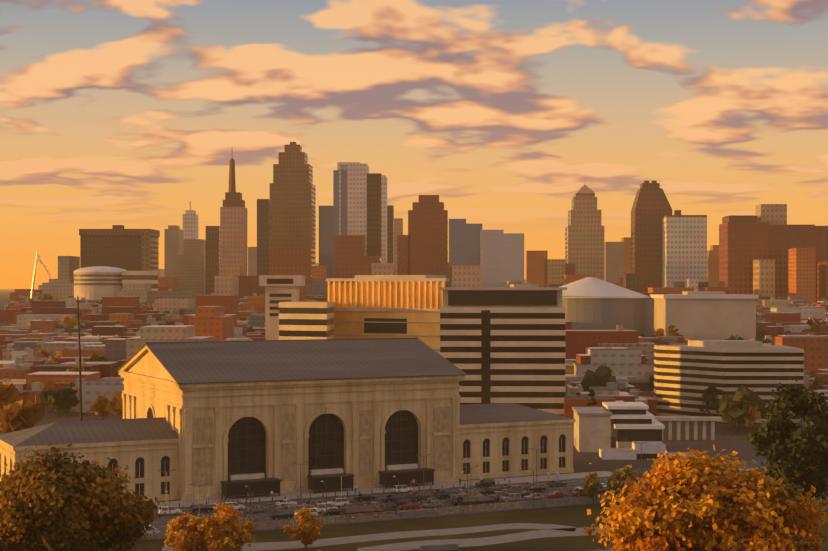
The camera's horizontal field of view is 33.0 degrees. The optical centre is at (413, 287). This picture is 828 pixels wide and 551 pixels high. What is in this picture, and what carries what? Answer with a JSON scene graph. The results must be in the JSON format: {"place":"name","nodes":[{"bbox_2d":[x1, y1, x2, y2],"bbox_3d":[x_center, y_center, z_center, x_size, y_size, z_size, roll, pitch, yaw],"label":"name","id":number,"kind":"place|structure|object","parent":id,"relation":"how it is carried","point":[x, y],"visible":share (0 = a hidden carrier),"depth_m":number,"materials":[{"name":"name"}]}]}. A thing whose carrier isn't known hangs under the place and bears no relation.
{"place":"outdoors","nodes":[
{"label":"outdoors","id":0,"kind":"place"},
{"bbox_2d":[0,289,827,550],"bbox_3d":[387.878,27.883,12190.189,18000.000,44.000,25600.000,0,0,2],"label":"ground","id":1,"kind":"structure","parent":0,"point":[576,516],"depth_m":301.06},
{"bbox_2d":[30,252,53,297],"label":"crane","id":2,"kind":"object","parent":1,"relation":"on","point":[33,282],"visible":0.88,"depth_m":1308.10,"materials":[{"name":"silver metal"}]},
{"bbox_2d":[77,296,81,420],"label":"pole","id":3,"kind":"object","parent":1,"relation":"on","point":[80,386],"visible":0.73,"depth_m":394.42,"materials":[{"name":"black metal"}]},
{"bbox_2d":[0,443,163,550],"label":"tree","id":4,"kind":"object","parent":1,"relation":"on","point":[48,502],"visible":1,"depth_m":163.90,"materials":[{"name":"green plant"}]},
{"bbox_2d":[0,417,179,501],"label":"station wing","id":5,"kind":"structure","parent":1,"relation":"on","point":[145,450],"depth_m":325.59,"materials":[{"name":"beige stone"}]},
{"bbox_2d":[73,266,157,301],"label":"building","id":6,"kind":"structure","parent":1,"relation":"on","point":[96,283],"depth_m":1260.22,"materials":[{"name":"concrete"}]},
{"bbox_2d":[79,225,159,286],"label":"office building","id":7,"kind":"structure","parent":1,"relation":"on","point":[118,246],"depth_m":1507.70,"materials":[{"name":"brown concrete"}]},
{"bbox_2d":[164,225,183,289],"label":"grey tower","id":8,"kind":"structure","parent":1,"relation":"on","point":[173,241],"depth_m":1757.32,"materials":[{"name":"concrete"}]},
{"bbox_2d":[164,512,213,550],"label":"tree","id":9,"kind":"object","parent":1,"relation":"on","point":[193,537],"visible":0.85,"depth_m":258.03,"materials":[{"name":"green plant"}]},
{"bbox_2d":[183,201,197,238],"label":"skyscraper","id":10,"kind":"structure","parent":1,"relation":"on","point":[190,222],"depth_m":1857.24,"materials":[{"name":"beige concrete"}]},
{"bbox_2d":[179,239,205,294],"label":"high-rise building","id":11,"kind":"structure","parent":1,"relation":"on","point":[192,267],"depth_m":1706.40,"materials":[{"name":"concrete"}]},
{"bbox_2d":[206,226,219,294],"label":"high-rise building","id":12,"kind":"structure","parent":1,"relation":"on","point":[212,251],"depth_m":1655.09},
{"bbox_2d":[197,502,255,550],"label":"tree","id":13,"kind":"object","parent":1,"relation":"on","point":[224,520],"visible":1,"depth_m":253.58,"materials":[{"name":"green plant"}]},
{"bbox_2d":[220,158,246,275],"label":"skyscraper","id":14,"kind":"structure","parent":1,"relation":"on","point":[233,230],"depth_m":1604.26,"materials":[{"name":"beige concrete"}]},
{"bbox_2d":[248,247,256,275],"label":"tower","id":15,"kind":"structure","parent":1,"relation":"on","point":[252,261],"depth_m":2105.45,"materials":[{"name":"grey concrete"}]},
{"bbox_2d":[257,199,271,275],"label":"skyscraper","id":16,"kind":"structure","parent":1,"relation":"on","point":[264,224],"depth_m":1552.69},
{"bbox_2d":[259,275,304,339],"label":"tower building","id":17,"kind":"structure","parent":1,"relation":"on","point":[281,288],"depth_m":638.70,"materials":[{"name":"concrete"}]},
{"bbox_2d":[117,338,466,499],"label":"train station","id":18,"kind":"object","parent":1,"relation":"on","point":[258,417],"depth_m":346.17,"materials":[{"name":"stone"}]},
{"bbox_2d":[269,246,314,286],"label":"building","id":19,"kind":"structure","parent":1,"relation":"on","point":[291,260],"depth_m":1501.54,"materials":[{"name":"brown brick"}]},
{"bbox_2d":[270,142,315,265],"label":"skyscraper","id":20,"kind":"structure","parent":1,"relation":"on","point":[292,192],"depth_m":1702.64,"materials":[{"name":"brown concrete"}]},
{"bbox_2d":[283,507,323,550],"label":"tree","id":21,"kind":"object","parent":1,"relation":"on","point":[307,531],"visible":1,"depth_m":263.86,"materials":[{"name":"orange plant"}]},
{"bbox_2d":[279,301,333,339],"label":"office building","id":22,"kind":"structure","parent":1,"relation":"on","point":[302,320],"depth_m":548.15,"materials":[{"name":"beige concrete"}]},
{"bbox_2d":[319,206,332,278],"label":"skyscraper","id":23,"kind":"structure","parent":1,"relation":"on","point":[325,235],"depth_m":1750.88,"materials":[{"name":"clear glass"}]},
{"bbox_2d":[334,235,380,282],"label":"building","id":24,"kind":"structure","parent":1,"relation":"on","point":[352,259],"depth_m":1449.29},
{"bbox_2d":[333,162,386,277],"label":"white tower glass stripes","id":25,"kind":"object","parent":1,"relation":"on","point":[359,199],"visible":0.62,"depth_m":1598.54,"materials":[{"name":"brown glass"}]},
{"bbox_2d":[140,494,633,539],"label":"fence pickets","id":26,"kind":"object","parent":1,"relation":"on","point":[282,523],"visible":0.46,"depth_m":304.71,"materials":[{"name":"black metal"}]},
{"bbox_2d":[326,275,448,353],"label":"office building","id":27,"kind":"structure","parent":1,"relation":"on","point":[387,306],"depth_m":567.31,"materials":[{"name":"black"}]},
{"bbox_2d":[387,205,393,262],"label":"slim grey tower","id":28,"kind":"structure","parent":1,"relation":"on","point":[390,233],"depth_m":1798.35,"materials":[{"name":"grey concrete"}]},
{"bbox_2d":[162,523,619,550],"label":"park walkways","id":29,"kind":"structure","parent":1,"relation":"on","point":[551,530],"depth_m":277.98,"materials":[{"name":"concrete"}]},
{"bbox_2d":[394,218,402,274],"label":"skyscraper","id":30,"kind":"structure","parent":1,"relation":"on","point":[398,226],"depth_m":1898.15,"materials":[{"name":"beige concrete"}]},
{"bbox_2d":[0,325,827,429],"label":"city buildings","id":31,"kind":"structure","parent":1,"relation":"on","point":[626,357],"depth_m":622.81,"materials":[{"name":"red brick"}]},
{"bbox_2d":[0,283,827,329],"bbox_3d":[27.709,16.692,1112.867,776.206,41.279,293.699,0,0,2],"label":"city buildings","id":32,"kind":"structure","parent":1,"relation":"on","point":[134,297],"depth_m":1072.04,"materials":[{"name":"red brick"}]},
{"bbox_2d":[0,306,827,367],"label":"city buildings","id":33,"kind":"structure","parent":1,"relation":"on","point":[217,322],"depth_m":830.75,"materials":[{"name":"red brick"}]},
{"bbox_2d":[0,293,827,433],"bbox_3d":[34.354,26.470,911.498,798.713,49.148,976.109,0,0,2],"label":"trees","id":34,"kind":"object","parent":1,"relation":"on","point":[742,406],"visible":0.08,"depth_m":523.85,"materials":[{"name":"green plant"}]},
{"bbox_2d":[4,276,827,308],"bbox_3d":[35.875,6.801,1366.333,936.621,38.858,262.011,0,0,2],"label":"city buildings","id":35,"kind":"structure","parent":1,"relation":"on","point":[59,289],"depth_m":1367.59,"materials":[{"name":"red brick"}]},
{"bbox_2d":[397,195,447,274],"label":"skyscraper","id":36,"kind":"structure","parent":1,"relation":"on","point":[422,247],"depth_m":1496.89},
{"bbox_2d":[34,256,827,299],"bbox_3d":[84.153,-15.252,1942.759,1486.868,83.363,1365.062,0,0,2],"label":"low-rise buildings","id":37,"kind":"structure","parent":1,"relation":"on","point":[226,282],"depth_m":1352.88,"materials":[{"name":"orange brick"}]},
{"bbox_2d":[420,543,458,550],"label":"low retaining wall","id":38,"kind":"structure","parent":1,"relation":"on","point":[441,547],"depth_m":265.41,"materials":[{"name":"concrete"}]},
{"bbox_2d":[449,219,481,267],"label":"tower","id":39,"kind":"structure","parent":1,"relation":"on","point":[464,243],"depth_m":1445.45,"materials":[{"name":"grey glass"}]},
{"bbox_2d":[480,230,523,286],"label":"pale glass tower","id":40,"kind":"structure","parent":1,"relation":"on","point":[501,257],"depth_m":1394.28,"materials":[{"name":"grey glass"}]},
{"bbox_2d":[438,287,566,415],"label":"striped office","id":41,"kind":"structure","parent":1,"relation":"on","point":[502,344],"depth_m":495.59,"materials":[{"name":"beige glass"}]},
{"bbox_2d":[459,403,575,479],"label":"station wing","id":42,"kind":"structure","parent":1,"relation":"on","point":[498,440],"depth_m":371.09,"materials":[{"name":"beige stone"}]},
{"bbox_2d":[526,251,564,286],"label":"office building","id":43,"kind":"structure","parent":1,"relation":"on","point":[542,270],"depth_m":1841.78,"materials":[{"name":"concrete"}]},
{"bbox_2d":[565,185,603,280],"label":"skyscraper","id":44,"kind":"structure","parent":1,"relation":"on","point":[584,240],"depth_m":1690.87,"materials":[{"name":"beige concrete"}]},
{"bbox_2d":[583,524,596,536],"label":"leaves","id":45,"kind":"object","parent":1,"relation":"on","point":[588,531],"visible":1,"depth_m":280.00,"materials":[{"name":"orange plant"}]},
{"bbox_2d":[586,389,596,406],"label":"dark conifer tree","id":46,"kind":"object","parent":1,"relation":"on","point":[592,395],"visible":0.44,"depth_m":446.19,"materials":[{"name":"green plant"}]},
{"bbox_2d":[582,473,602,503],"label":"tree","id":47,"kind":"object","parent":1,"relation":"on","point":[590,489],"visible":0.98,"depth_m":320.90,"materials":[{"name":"green plant"}]},
{"bbox_2d":[560,277,651,336],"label":"domed building","id":48,"kind":"structure","parent":1,"relation":"on","point":[590,303],"depth_m":905.00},
{"bbox_2d":[604,237,630,283],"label":"tower","id":49,"kind":"structure","parent":1,"relation":"on","point":[617,260],"depth_m":1938.20,"materials":[{"name":"beige concrete"}]},
{"bbox_2d":[605,464,643,498],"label":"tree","id":50,"kind":"object","parent":1,"relation":"on","point":[616,482],"visible":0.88,"depth_m":319.66,"materials":[{"name":"green plant"}]},
{"bbox_2d":[572,402,721,459],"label":"stepped annex canopies","id":51,"kind":"object","parent":1,"relation":"on","point":[620,428],"visible":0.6,"depth_m":423.71,"materials":[{"name":"white concrete"}]},
{"bbox_2d":[631,181,671,292],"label":"skyscraper","id":52,"kind":"structure","parent":1,"relation":"on","point":[651,207],"depth_m":1538.91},
{"bbox_2d":[646,458,672,475],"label":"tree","id":53,"kind":"object","parent":1,"relation":"on","point":[656,463],"visible":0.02,"depth_m":319.61,"materials":[{"name":"orange plant"}]},
{"bbox_2d":[662,210,706,287],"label":"skyscraper","id":54,"kind":"structure","parent":1,"relation":"on","point":[684,247],"depth_m":1487.76,"materials":[{"name":"white concrete"}]},
{"bbox_2d":[650,291,758,339],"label":"building","id":55,"kind":"structure","parent":1,"relation":"on","point":[706,315],"depth_m":850.94,"materials":[{"name":"beige concrete"}]},
{"bbox_2d":[587,445,827,550],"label":"autumn tree","id":56,"kind":"object","parent":1,"relation":"on","point":[702,503],"visible":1,"depth_m":140.86,"materials":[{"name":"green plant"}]},
{"bbox_2d":[707,245,718,286],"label":"skyscraper","id":57,"kind":"structure","parent":1,"relation":"on","point":[713,266],"depth_m":1884.19,"materials":[{"name":"concrete"}]},
{"bbox_2d":[654,340,803,423],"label":"striped office","id":58,"kind":"structure","parent":1,"relation":"on","point":[685,376],"depth_m":518.93,"materials":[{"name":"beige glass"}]},
{"bbox_2d":[719,204,827,297],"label":"red tower blocks","id":59,"kind":"structure","parent":1,"relation":"on","point":[765,232],"depth_m":1338.37,"materials":[{"name":"red brick"}]},
{"bbox_2d":[746,378,827,521],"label":"dark green tree","id":60,"kind":"object","parent":1,"relation":"on","point":[805,457],"visible":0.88,"depth_m":252.55,"materials":[{"name":"green plant"}]},
{"bbox_2d":[789,248,815,300],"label":"orange tower","id":61,"kind":"structure","parent":1,"relation":"on","point":[802,271],"depth_m":1265.49,"materials":[{"name":"concrete"}]},
{"bbox_2d":[0,0,827,288],"label":"sky","id":62,"kind":"structure","parent":0,"point":[128,113],"materials":[{"name":"orange"}]},
{"bbox_2d":[124,459,827,537],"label":"forecourt asphalt","id":63,"kind":"structure","parent":0,"point":[163,521],"depth_m":324.88,"materials":[{"name":"grey asphalt"}]},
{"bbox_2d":[140,525,159,535],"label":"car","id":64,"kind":"object","parent":63,"relation":"on","point":[150,527],"visible":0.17,"depth_m":281.10,"materials":[{"name":"white paint"}]},
{"bbox_2d":[158,506,181,515],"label":"car","id":65,"kind":"object","parent":63,"relation":"on","point":[164,510],"visible":0.98,"depth_m":306.77,"materials":[{"name":"white paint"}]},
{"bbox_2d":[190,504,212,513],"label":"car","id":66,"kind":"object","parent":63,"relation":"on","point":[195,508],"visible":0.98,"depth_m":309.67,"materials":[{"name":"black paint"}]},
{"bbox_2d":[219,498,240,503],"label":"car","id":67,"kind":"object","parent":63,"relation":"on","point":[230,500],"visible":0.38,"depth_m":320.78,"materials":[{"name":"grey paint"}]},
{"bbox_2d":[223,502,244,509],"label":"car","id":68,"kind":"object","parent":63,"relation":"on","point":[238,506],"visible":0.54,"depth_m":313.21,"materials":[{"name":"white paint"}]},
{"bbox_2d":[237,514,260,522],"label":"car","id":69,"kind":"object","parent":63,"relation":"on","point":[244,518],"visible":0.88,"depth_m":297.88,"materials":[{"name":"grey paint"}]},
{"bbox_2d":[245,505,267,512],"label":"car","id":70,"kind":"object","parent":63,"relation":"on","point":[254,508],"visible":0.94,"depth_m":310.29,"materials":[{"name":"grey paint"}]},
{"bbox_2d":[269,509,293,519],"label":"van","id":71,"kind":"object","parent":63,"relation":"on","point":[279,514],"visible":0.98,"depth_m":300.50,"materials":[{"name":"grey paint"}]},
{"bbox_2d":[276,503,291,509],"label":"car","id":72,"kind":"object","parent":63,"relation":"on","point":[281,507],"visible":0.46,"depth_m":312.52,"materials":[{"name":"grey paint"}]},
{"bbox_2d":[275,499,296,505],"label":"car","id":73,"kind":"object","parent":63,"relation":"on","point":[282,502],"visible":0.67,"depth_m":318.99,"materials":[{"name":"white paint"}]},
{"bbox_2d":[285,505,302,513],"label":"car","id":74,"kind":"object","parent":63,"relation":"on","point":[295,508],"visible":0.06,"depth_m":306.93,"materials":[{"name":"grey paint"}]},
{"bbox_2d":[295,508,317,516],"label":"car","id":75,"kind":"object","parent":63,"relation":"on","point":[314,511],"visible":0.25,"depth_m":304.04,"materials":[{"name":"white paint"}]},
{"bbox_2d":[301,500,322,507],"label":"car","id":76,"kind":"object","parent":63,"relation":"on","point":[310,503],"visible":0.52,"depth_m":315.23,"materials":[{"name":"beige paint"}]},
{"bbox_2d":[314,503,337,512],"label":"car","id":77,"kind":"object","parent":63,"relation":"on","point":[320,507],"visible":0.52,"depth_m":309.82,"materials":[{"name":"white paint"}]},
{"bbox_2d":[321,508,340,515],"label":"car","id":78,"kind":"object","parent":63,"relation":"on","point":[333,511],"visible":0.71,"depth_m":305.63,"materials":[{"name":"black paint"}]},
{"bbox_2d":[327,498,348,505],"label":"van","id":79,"kind":"object","parent":63,"relation":"on","point":[335,501],"visible":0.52,"depth_m":318.76,"materials":[{"name":"white paint"}]},
{"bbox_2d":[340,505,383,518],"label":"long car","id":80,"kind":"object","parent":63,"relation":"on","point":[357,509],"visible":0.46,"depth_m":302.38,"materials":[{"name":"black paint"}]},
{"bbox_2d":[354,494,374,500],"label":"car","id":81,"kind":"object","parent":63,"relation":"on","point":[360,497],"visible":0.96,"depth_m":327.76,"materials":[{"name":"black paint"}]},
{"bbox_2d":[363,502,379,506],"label":"car","id":82,"kind":"object","parent":63,"relation":"on","point":[373,504],"visible":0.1,"depth_m":315.13,"materials":[{"name":"beige paint"}]},
{"bbox_2d":[378,504,397,513],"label":"car","id":83,"kind":"object","parent":63,"relation":"on","point":[391,507],"visible":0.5,"depth_m":308.78,"materials":[{"name":"grey paint"}]},
{"bbox_2d":[382,494,402,502],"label":"car","id":84,"kind":"object","parent":63,"relation":"on","point":[389,498],"visible":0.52,"depth_m":324.28,"materials":[{"name":"grey paint"}]},
{"bbox_2d":[392,485,412,492],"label":"car","id":85,"kind":"object","parent":63,"relation":"on","point":[403,488],"visible":0.85,"depth_m":339.78,"materials":[{"name":"white paint"}]},
{"bbox_2d":[393,498,414,505],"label":"car","id":86,"kind":"object","parent":63,"relation":"on","point":[402,501],"visible":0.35,"depth_m":318.02,"materials":[{"name":"grey paint"}]},
{"bbox_2d":[154,459,653,523],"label":"street lamps","id":87,"kind":"object","parent":63,"relation":"on","point":[355,486],"visible":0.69,"depth_m":318.38,"materials":[{"name":"grey metal"}]},
{"bbox_2d":[399,502,419,509],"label":"car","id":88,"kind":"object","parent":63,"relation":"on","point":[406,505],"visible":0.94,"depth_m":314.41,"materials":[{"name":"red paint"}]},
{"bbox_2d":[409,491,430,500],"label":"van","id":89,"kind":"object","parent":63,"relation":"on","point":[415,496],"visible":0.81,"depth_m":327.57,"materials":[{"name":"grey paint"}]},
{"bbox_2d":[420,498,441,503],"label":"car","id":90,"kind":"object","parent":63,"relation":"on","point":[425,500],"visible":0.58,"depth_m":321.49,"materials":[{"name":"grey paint"}]},
{"bbox_2d":[421,500,442,507],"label":"car","id":91,"kind":"object","parent":63,"relation":"on","point":[431,503],"visible":1,"depth_m":317.21,"materials":[{"name":"grey paint"}]},
{"bbox_2d":[432,488,445,494],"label":"car","id":92,"kind":"object","parent":63,"relation":"on","point":[437,491],"visible":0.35,"depth_m":335.99,"materials":[{"name":"grey paint"}]},
{"bbox_2d":[436,490,456,498],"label":"van","id":93,"kind":"object","parent":63,"relation":"on","point":[443,494],"visible":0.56,"depth_m":330.54,"materials":[{"name":"grey paint"}]},
{"bbox_2d":[158,436,737,518],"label":"street lamps","id":94,"kind":"object","parent":63,"relation":"on","point":[423,475],"visible":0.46,"depth_m":325.24,"materials":[{"name":"grey"}]},
{"bbox_2d":[447,494,461,501],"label":"van","id":95,"kind":"object","parent":63,"relation":"on","point":[451,497],"visible":0.42,"depth_m":324.39,"materials":[{"name":"grey paint"}]},
{"bbox_2d":[150,471,776,508],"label":"station pavement","id":96,"kind":"structure","parent":63,"relation":"on","point":[213,501],"depth_m":343.26,"materials":[{"name":"concrete"}]},
{"bbox_2d":[457,487,477,492],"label":"car","id":97,"kind":"object","parent":63,"relation":"on","point":[462,489],"visible":0.62,"depth_m":339.51,"materials":[{"name":"beige paint"}]},
{"bbox_2d":[459,490,479,495],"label":"car","id":98,"kind":"object","parent":63,"relation":"on","point":[472,492],"visible":0.71,"depth_m":333.86,"materials":[{"name":"beige paint"}]},
{"bbox_2d":[458,495,498,507],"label":"long car","id":99,"kind":"object","parent":63,"relation":"on","point":[475,500],"visible":0.71,"depth_m":317.69,"materials":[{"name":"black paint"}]},
{"bbox_2d":[475,479,494,486],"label":"van","id":100,"kind":"object","parent":63,"relation":"on","point":[488,482],"visible":0.96,"depth_m":350.45,"materials":[{"name":"grey paint"}]},
{"bbox_2d":[480,487,500,494],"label":"van","id":101,"kind":"object","parent":63,"relation":"on","point":[488,490],"visible":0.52,"depth_m":336.31,"materials":[{"name":"black paint"}]},
{"bbox_2d":[492,491,506,499],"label":"van","id":102,"kind":"object","parent":63,"relation":"on","point":[501,493],"visible":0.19,"depth_m":329.52,"materials":[{"name":"grey paint"}]},
{"bbox_2d":[500,493,520,501],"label":"van","id":103,"kind":"object","parent":63,"relation":"on","point":[507,497],"visible":0.94,"depth_m":326.19,"materials":[{"name":"beige paint"}]},
{"bbox_2d":[502,485,522,492],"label":"van","id":104,"kind":"object","parent":63,"relation":"on","point":[514,488],"visible":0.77,"depth_m":339.21,"materials":[{"name":"grey paint"}]},
{"bbox_2d":[520,490,538,496],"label":"car","id":105,"kind":"object","parent":63,"relation":"on","point":[525,493],"visible":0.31,"depth_m":332.79,"materials":[{"name":"teal paint"}]},
{"bbox_2d":[522,482,541,487],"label":"car","id":106,"kind":"object","parent":63,"relation":"on","point":[528,485],"visible":0.6,"depth_m":347.41,"materials":[{"name":"grey paint"}]},
{"bbox_2d":[523,493,543,499],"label":"car","id":107,"kind":"object","parent":63,"relation":"on","point":[530,496],"visible":0.92,"depth_m":328.76,"materials":[{"name":"beige paint"}]},
{"bbox_2d":[526,485,545,491],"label":"car","id":108,"kind":"object","parent":63,"relation":"on","point":[538,488],"visible":0.83,"depth_m":341.71,"materials":[{"name":"black paint"}]},
{"bbox_2d":[547,480,566,486],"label":"car","id":109,"kind":"object","parent":63,"relation":"on","point":[554,483],"visible":1,"depth_m":350.43,"materials":[{"name":"grey paint"}]},
{"bbox_2d":[547,491,567,497],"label":"car","id":110,"kind":"object","parent":63,"relation":"on","point":[554,494],"visible":0.94,"depth_m":331.79,"materials":[{"name":"red paint"}]},
{"bbox_2d":[571,488,587,496],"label":"car","id":111,"kind":"object","parent":63,"relation":"on","point":[578,492],"visible":0.58,"depth_m":334.41,"materials":[{"name":"red paint"}]},
{"bbox_2d":[597,485,609,494],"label":"car","id":112,"kind":"object","parent":63,"relation":"on","point":[604,489],"visible":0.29,"depth_m":336.90,"materials":[{"name":"blue paint"}]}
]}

